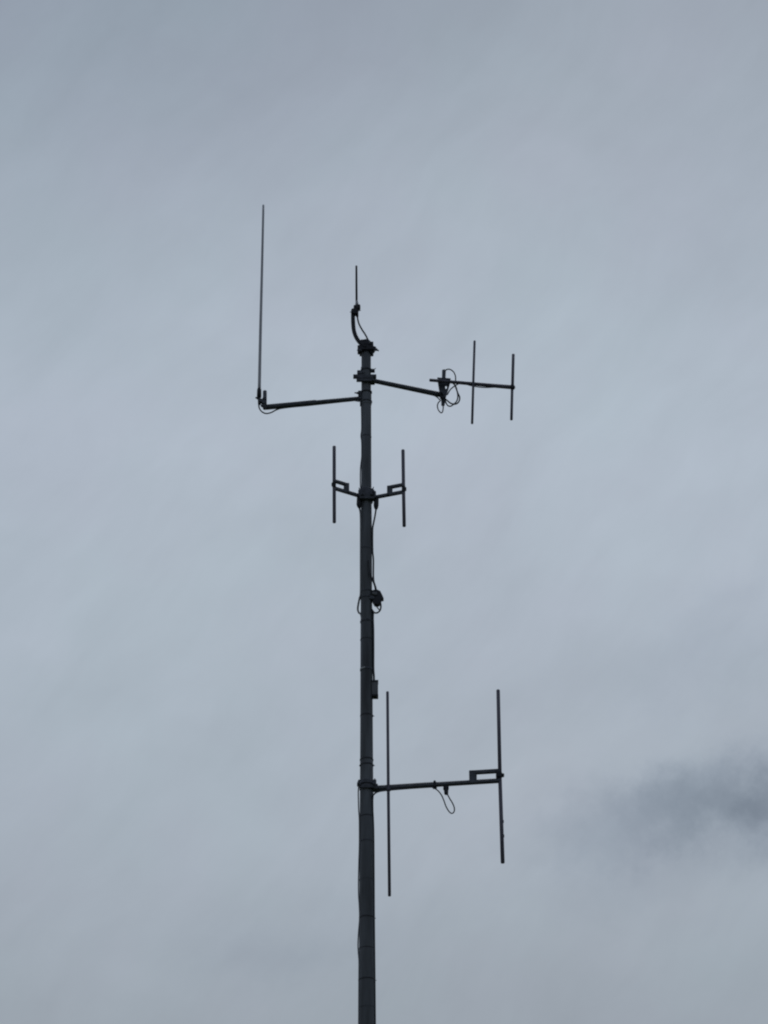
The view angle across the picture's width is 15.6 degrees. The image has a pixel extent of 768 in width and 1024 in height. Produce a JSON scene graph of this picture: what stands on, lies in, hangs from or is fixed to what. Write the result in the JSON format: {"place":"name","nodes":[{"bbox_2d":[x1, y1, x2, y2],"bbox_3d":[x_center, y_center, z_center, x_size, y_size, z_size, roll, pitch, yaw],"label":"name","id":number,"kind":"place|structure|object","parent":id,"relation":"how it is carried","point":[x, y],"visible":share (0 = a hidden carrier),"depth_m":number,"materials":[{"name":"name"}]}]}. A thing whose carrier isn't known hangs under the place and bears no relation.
{"place":"outdoors","nodes":[
{"label":"outdoors","id":0,"kind":"place"},
{"bbox_2d":[0,0,767,1023],"label":"sky","id":1,"kind":"structure","parent":0,"point":[577,190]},
{"bbox_3d":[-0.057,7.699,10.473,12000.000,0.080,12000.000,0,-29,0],"label":"ground","id":2,"kind":"structure","parent":0,"visible":0},
{"bbox_2d":[359,340,376,1023],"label":"antenna mast","id":3,"kind":"object","parent":2,"relation":"on","point":[366,968],"visible":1,"depth_m":14.11,"materials":[{"name":"metal"}]},
{"bbox_2d":[263,389,371,409],"bbox_3d":[-0.362,-0.619,15.168,0.600,0.144,0.067,-4,-29,6],"label":"support arm","id":4,"kind":"object","parent":3,"relation":"attached to","point":[302,403],"visible":1,"depth_m":15.15},
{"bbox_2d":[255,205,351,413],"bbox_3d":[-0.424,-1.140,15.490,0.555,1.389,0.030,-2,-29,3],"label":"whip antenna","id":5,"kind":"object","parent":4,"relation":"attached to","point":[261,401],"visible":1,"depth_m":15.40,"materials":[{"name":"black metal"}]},
{"bbox_2d":[331,446,361,522],"bbox_3d":[-0.199,-0.128,14.786,0.184,0.465,0.029,17,-33,-27],"label":"dipole antenna","id":6,"kind":"object","parent":3,"relation":"attached to","point":[345,490],"visible":1,"depth_m":14.77,"materials":[{"name":"metal"}]},
{"bbox_2d":[357,786,359,1023],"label":"coax cable","id":7,"kind":"object","parent":3,"relation":"attached to","point":[358,903],"visible":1,"depth_m":13.70,"materials":[{"name":"black rubber"}]},
{"bbox_2d":[357,508,361,619],"bbox_3d":[-0.127,0.268,14.622,0.039,0.675,0.016,-20,-35,31],"label":"coax cable","id":8,"kind":"object","parent":3,"relation":"attached to","point":[359,598],"visible":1,"depth_m":14.62,"materials":[{"name":"black rubber"}]},
{"bbox_2d":[360,405,361,487],"bbox_3d":[-0.122,-0.344,14.970,0.010,0.551,0.020,20,-35,-31],"label":"coax cable","id":9,"kind":"object","parent":3,"relation":"attached to","point":[361,446],"visible":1,"depth_m":14.96,"materials":[{"name":"black rubber"}]},
{"bbox_2d":[351,313,378,355],"bbox_3d":[-0.104,-0.977,15.322,0.154,0.282,0.092,0,-29,0],"label":"gooseneck bracket","id":10,"kind":"object","parent":3,"relation":"attached to","point":[366,345],"visible":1,"depth_m":15.26,"materials":[{"name":"black metal"}]},
{"bbox_2d":[351,265,368,339],"bbox_3d":[-0.133,-1.140,15.381,0.109,0.521,0.039,0,-29,0],"label":"short whip antenna","id":11,"kind":"object","parent":10,"relation":"attached to","point":[355,309],"visible":1,"depth_m":15.36,"materials":[{"name":"black metal"}]},
{"bbox_2d":[358,487,375,502],"bbox_3d":[-0.089,-0.092,14.835,0.095,0.097,0.107,0,-29,0],"label":"dipole clamp","id":12,"kind":"object","parent":3,"relation":"attached to","point":[367,493],"visible":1,"depth_m":14.79,"materials":[{"name":"metal"}]},
{"bbox_2d":[374,449,405,526],"bbox_3d":[0.032,-0.113,14.790,0.188,0.466,0.028,-12,-31,19],"label":"dipole antenna","id":13,"kind":"object","parent":12,"relation":"attached to","point":[390,492],"visible":1,"depth_m":14.77,"materials":[{"name":"metal"}]},
{"bbox_2d":[360,590,383,613],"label":"connector block","id":14,"kind":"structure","parent":3,"relation":"attached to","point":[376,600],"depth_m":14.51,"materials":[{"name":"black plastic"}]},
{"bbox_2d":[367,560,377,595],"bbox_3d":[-0.058,0.343,14.561,0.057,0.206,0.014,9,-31,-16],"label":"coax cable","id":15,"kind":"object","parent":3,"relation":"attached to","point":[372,579],"visible":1,"depth_m":14.55,"materials":[{"name":"black rubber"}]},
{"bbox_2d":[372,612,374,679],"bbox_3d":[-0.054,0.689,14.389,0.015,0.409,0.015,-15,-33,25],"label":"coax cable","id":16,"kind":"object","parent":3,"relation":"attached to","point":[373,670],"visible":1,"depth_m":14.38,"materials":[{"name":"black rubber"}]},
{"bbox_2d":[372,796,375,1023],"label":"coax cable","id":17,"kind":"object","parent":3,"relation":"attached to","point":[374,909],"visible":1,"depth_m":13.71,"materials":[{"name":"black rubber"}]},
{"bbox_2d":[371,680,377,698],"bbox_3d":[-0.046,0.905,14.276,0.035,0.090,0.042,0,-29,0],"label":"junction box","id":18,"kind":"object","parent":3,"relation":"attached to","point":[374,694],"visible":1,"depth_m":14.26,"materials":[{"name":"grey plastic"}]},
{"bbox_2d":[372,510,376,588],"bbox_3d":[-0.050,0.210,14.656,0.029,0.542,0.028,0,-29,0],"label":"coax cable","id":19,"kind":"object","parent":3,"relation":"attached to","point":[372,543],"visible":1,"depth_m":14.68,"materials":[{"name":"black rubber"}]},
{"bbox_2d":[353,367,445,405],"bbox_3d":[0.088,-0.724,15.247,0.536,0.230,0.121,7,-30,-13],"label":"support arm","id":20,"kind":"object","parent":3,"relation":"attached to","point":[359,376],"visible":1,"depth_m":15.21},
{"bbox_2d":[429,340,514,423],"bbox_3d":[0.484,-0.703,15.335,0.480,0.535,0.065,3,-29,-5],"label":"beam antenna","id":21,"kind":"object","parent":20,"relation":"attached to","point":[442,384],"visible":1,"depth_m":15.31,"materials":[{"name":"metal"}]},
{"bbox_2d":[357,689,504,896],"bbox_3d":[0.233,1.395,13.972,0.741,1.108,0.112,-2,-29,4],"label":"dipole antenna","id":22,"kind":"object","parent":3,"relation":"attached to","point":[434,784],"visible":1,"depth_m":13.96,"materials":[{"name":"metal"}]}
]}

